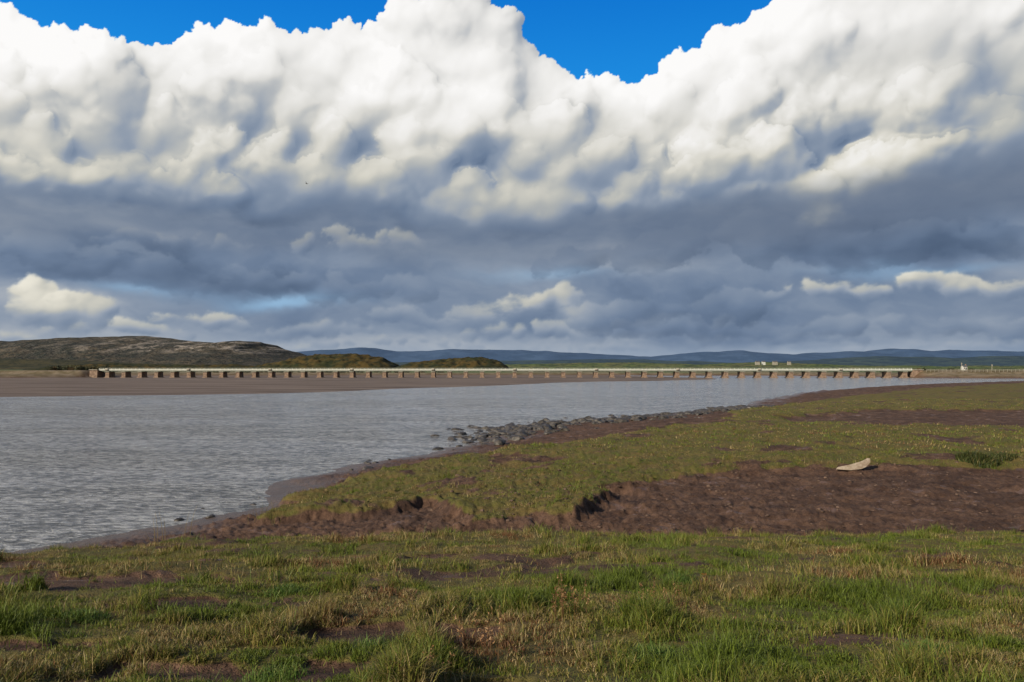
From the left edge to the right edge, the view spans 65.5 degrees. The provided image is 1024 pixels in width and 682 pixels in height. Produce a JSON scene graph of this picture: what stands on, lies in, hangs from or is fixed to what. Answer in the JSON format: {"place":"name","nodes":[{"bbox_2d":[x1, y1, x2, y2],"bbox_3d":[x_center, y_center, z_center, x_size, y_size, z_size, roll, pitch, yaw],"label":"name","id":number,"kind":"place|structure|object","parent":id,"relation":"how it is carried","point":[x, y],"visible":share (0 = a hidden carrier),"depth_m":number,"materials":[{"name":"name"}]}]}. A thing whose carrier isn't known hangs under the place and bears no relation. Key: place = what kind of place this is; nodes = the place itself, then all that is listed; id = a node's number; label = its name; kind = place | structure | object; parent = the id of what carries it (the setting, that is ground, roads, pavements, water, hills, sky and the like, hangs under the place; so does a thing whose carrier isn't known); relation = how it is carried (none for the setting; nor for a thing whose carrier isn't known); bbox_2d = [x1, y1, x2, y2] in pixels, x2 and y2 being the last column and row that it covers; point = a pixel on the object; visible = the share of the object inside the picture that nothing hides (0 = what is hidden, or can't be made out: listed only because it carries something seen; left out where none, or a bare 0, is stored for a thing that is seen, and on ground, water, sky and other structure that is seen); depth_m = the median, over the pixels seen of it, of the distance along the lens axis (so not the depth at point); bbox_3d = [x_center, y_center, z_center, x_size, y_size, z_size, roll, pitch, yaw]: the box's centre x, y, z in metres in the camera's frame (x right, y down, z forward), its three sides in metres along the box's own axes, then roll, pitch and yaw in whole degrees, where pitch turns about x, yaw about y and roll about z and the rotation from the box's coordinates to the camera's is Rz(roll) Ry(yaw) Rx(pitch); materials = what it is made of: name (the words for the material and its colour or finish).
{"place":"outdoors","nodes":[
{"label":"outdoors","id":0,"kind":"place"},
{"bbox_2d":[0,358,190,369],"bbox_3d":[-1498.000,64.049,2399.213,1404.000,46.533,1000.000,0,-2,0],"label":"hill","id":1,"kind":"structure","parent":0,"point":[16,364],"depth_m":2195.17,"materials":[{"name":"green plant"}]},
{"bbox_2d":[28,363,253,369],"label":"wooded hill","id":2,"kind":"structure","parent":0,"point":[155,366],"depth_m":970.18,"materials":[{"name":"green plant"}]},
{"bbox_2d":[0,336,306,365],"bbox_3d":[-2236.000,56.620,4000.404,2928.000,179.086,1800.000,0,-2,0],"label":"limestone hill","id":3,"kind":"structure","parent":0,"point":[141,349],"depth_m":3414.12,"materials":[{"name":"grey stone"}]},
{"bbox_2d":[248,353,398,368],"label":"wooded hill","id":4,"kind":"structure","parent":0,"point":[342,361],"depth_m":951.50,"materials":[{"name":"green plant"}]},
{"bbox_2d":[392,357,508,368],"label":"wooded hill","id":5,"kind":"structure","parent":0,"point":[469,363],"depth_m":921.29,"materials":[{"name":"green plant"}]},
{"bbox_2d":[0,0,1023,356],"bbox_3d":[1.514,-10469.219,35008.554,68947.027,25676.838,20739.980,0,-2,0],"label":"sky","id":6,"kind":"structure","parent":0,"point":[650,178],"depth_m":41554.06,"materials":[{"name":"white"}]},
{"bbox_2d":[0,370,1023,681],"bbox_3d":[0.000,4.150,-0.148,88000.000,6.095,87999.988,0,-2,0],"label":"ground","id":7,"kind":"structure","parent":0,"point":[638,498],"depth_m":27.91,"materials":[{"name":"brown soil"}]},
{"bbox_2d":[59,605,112,624],"bbox_3d":[-3.492,2.233,6.527,0.475,0.173,0.438,-1,-2,37],"label":"grass tussock","id":8,"kind":"object","parent":7,"relation":"on","point":[95,613],"depth_m":6.51,"materials":[{"name":"green plant"}]},
{"bbox_2d":[89,369,105,377],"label":"stone abutment","id":9,"kind":"object","parent":7,"relation":"on","point":[94,373],"visible":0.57,"depth_m":493.89,"materials":[{"name":"stone"}]},
{"bbox_2d":[145,506,196,540],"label":"reed stems","id":10,"kind":"object","parent":7,"relation":"on","point":[164,526],"visible":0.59,"depth_m":15.02,"materials":[{"name":"brown plant"}]},
{"bbox_2d":[248,500,297,522],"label":"reed stems","id":11,"kind":"object","parent":7,"relation":"on","point":[272,514],"visible":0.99,"depth_m":28.10,"materials":[{"name":"brown plant"}]},
{"bbox_2d":[240,658,309,681],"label":"grass tussock","id":12,"kind":"object","parent":7,"relation":"on","point":[262,674],"depth_m":4.86,"materials":[{"name":"green plant"}]},
{"bbox_2d":[263,581,302,597],"bbox_3d":[-2.299,2.487,8.014,0.460,0.172,0.468,0,-2,0],"label":"grass tussock","id":13,"kind":"object","parent":7,"relation":"on","point":[290,588],"depth_m":7.99,"materials":[{"name":"green plant"}]},
{"bbox_2d":[174,438,467,520],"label":"shoreline stones","id":14,"kind":"object","parent":7,"relation":"on","point":[213,515],"visible":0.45,"depth_m":35.09,"materials":[{"name":"grey stone"}]},
{"bbox_2d":[349,632,399,649],"bbox_3d":[-0.951,2.115,5.539,0.473,0.219,0.471,0,-2,0],"label":"grass tussock","id":15,"kind":"object","parent":7,"relation":"on","point":[366,642],"depth_m":5.49,"materials":[{"name":"green plant"}]},
{"bbox_2d":[422,645,456,677],"bbox_3d":[-0.444,1.872,4.617,0.253,0.204,0.093,-1,-2,33],"label":"dried dock","id":16,"kind":"object","parent":7,"relation":"on","point":[430,655],"visible":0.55,"depth_m":4.61,"materials":[{"name":"brown plant"}]},
{"bbox_2d":[444,606,505,663],"bbox_3d":[-0.221,1.921,5.221,0.279,0.396,0.350,-2,-3,40],"label":"dried dock","id":17,"kind":"object","parent":7,"relation":"on","point":[492,639],"visible":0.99,"depth_m":5.23,"materials":[{"name":"brown plant"}]},
{"bbox_2d":[99,368,911,377],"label":"railway viaduct","id":18,"kind":"object","parent":7,"relation":"on","point":[158,373],"visible":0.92,"depth_m":495.94,"materials":[{"name":"stone"}]},
{"bbox_2d":[0,398,1023,681],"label":"grass","id":19,"kind":"structure","parent":7,"relation":"on","point":[724,656],"depth_m":6.85,"materials":[{"name":"green plant"}]},
{"bbox_2d":[46,365,982,372],"bbox_3d":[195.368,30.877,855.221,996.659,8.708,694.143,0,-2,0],"label":"distant shrubs","id":20,"kind":"object","parent":7,"relation":"on","point":[76,367],"visible":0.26,"depth_m":517.57,"materials":[{"name":"green plant"}]},
{"bbox_2d":[551,573,590,622],"bbox_3d":[0.478,2.115,6.572,0.273,0.392,0.481,-1,-2,37],"label":"dried dock","id":21,"kind":"object","parent":7,"relation":"on","point":[561,601],"visible":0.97,"depth_m":6.55,"materials":[{"name":"brown plant"}]},
{"bbox_2d":[430,403,796,449],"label":"shoreline rocks","id":22,"kind":"object","parent":7,"relation":"on","point":[510,430],"visible":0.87,"depth_m":75.47,"materials":[{"name":"grey stone"}]},
{"bbox_2d":[619,636,682,665],"bbox_3d":[0.907,1.999,5.123,0.490,0.200,0.477,0,-2,0],"label":"grass tussock","id":23,"kind":"object","parent":7,"relation":"on","point":[663,649],"depth_m":5.12,"materials":[{"name":"green plant"}]},
{"bbox_2d":[638,577,681,598],"bbox_3d":[1.356,2.320,7.317,0.418,0.276,0.169,1,-2,-19],"label":"dried dock","id":24,"kind":"object","parent":7,"relation":"on","point":[653,587],"visible":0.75,"depth_m":7.32,"materials":[{"name":"brown plant"}]},
{"bbox_2d":[659,568,698,583],"bbox_3d":[1.907,2.678,9.118,0.604,0.241,0.539,0,-2,0],"label":"grass tussock","id":25,"kind":"object","parent":7,"relation":"on","point":[684,578],"depth_m":9.09,"materials":[{"name":"green plant"}]},
{"bbox_2d":[424,457,1023,534],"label":"mud clods","id":26,"kind":"object","parent":7,"relation":"on","point":[708,485],"visible":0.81,"depth_m":28.60,"materials":[{"name":"brown soil"}]},
{"bbox_2d":[836,458,869,470],"bbox_3d":[14.985,5.426,35.001,1.637,0.558,0.160,0,-26,-5],"label":"driftwood board","id":27,"kind":"object","parent":7,"relation":"on","point":[860,465],"visible":1,"depth_m":34.89,"materials":[{"name":"brown wood"}]},
{"bbox_2d":[875,596,923,614],"bbox_3d":[3.598,2.461,7.413,0.488,0.193,0.451,0,-2,0],"label":"grass tussock","id":28,"kind":"object","parent":7,"relation":"on","point":[897,605],"depth_m":7.40,"materials":[{"name":"green plant"}]},
{"bbox_2d":[907,369,923,376],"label":"stone abutment","id":29,"kind":"object","parent":7,"relation":"on","point":[914,372],"visible":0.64,"depth_m":493.89,"materials":[{"name":"stone"}]},
{"bbox_2d":[889,636,961,658],"bbox_3d":[2.585,1.909,4.938,0.486,0.173,0.468,-1,-2,20],"label":"grass tussock","id":30,"kind":"object","parent":7,"relation":"on","point":[926,646],"depth_m":5.00,"materials":[{"name":"green plant"}]},
{"bbox_2d":[926,369,1023,371],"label":"lineside fence","id":31,"kind":"object","parent":7,"relation":"on","point":[976,369],"visible":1,"depth_m":491.84,"materials":[{"name":"concrete"}]},
{"bbox_2d":[955,449,999,467],"bbox_3d":[20.825,5.192,35.667,2.112,0.879,2.109,0,-2,0],"label":"rush tussock","id":32,"kind":"object","parent":7,"relation":"on","point":[980,459],"visible":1,"depth_m":35.32,"materials":[{"name":"green plant"}]},
{"bbox_2d":[983,451,1018,461],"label":"rush tussock","id":33,"kind":"object","parent":7,"relation":"on","point":[1003,456],"visible":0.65,"depth_m":36.03,"materials":[{"name":"green plant"}]},
{"bbox_2d":[0,376,1023,552],"bbox_3d":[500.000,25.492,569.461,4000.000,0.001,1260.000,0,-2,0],"label":"water","id":34,"kind":"structure","parent":0,"point":[75,468],"depth_m":72.18,"materials":[{"name":"grey liquid"}]},
{"bbox_2d":[299,347,1023,362],"bbox_3d":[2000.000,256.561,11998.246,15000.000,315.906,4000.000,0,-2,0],"label":"hill","id":35,"kind":"structure","parent":0,"point":[738,356],"depth_m":11224.85,"materials":[{"name":"green plant"}]},
{"bbox_2d":[393,356,1023,366],"bbox_3d":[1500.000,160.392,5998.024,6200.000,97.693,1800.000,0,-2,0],"label":"hill","id":36,"kind":"structure","parent":0,"point":[942,361],"depth_m":5622.82,"materials":[{"name":"green plant"}]},
{"bbox_2d":[505,362,1023,368],"bbox_3d":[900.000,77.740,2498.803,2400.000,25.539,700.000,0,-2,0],"label":"hill","id":37,"kind":"structure","parent":0,"point":[637,365],"depth_m":2303.47,"materials":[{"name":"green plant"}]}
]}

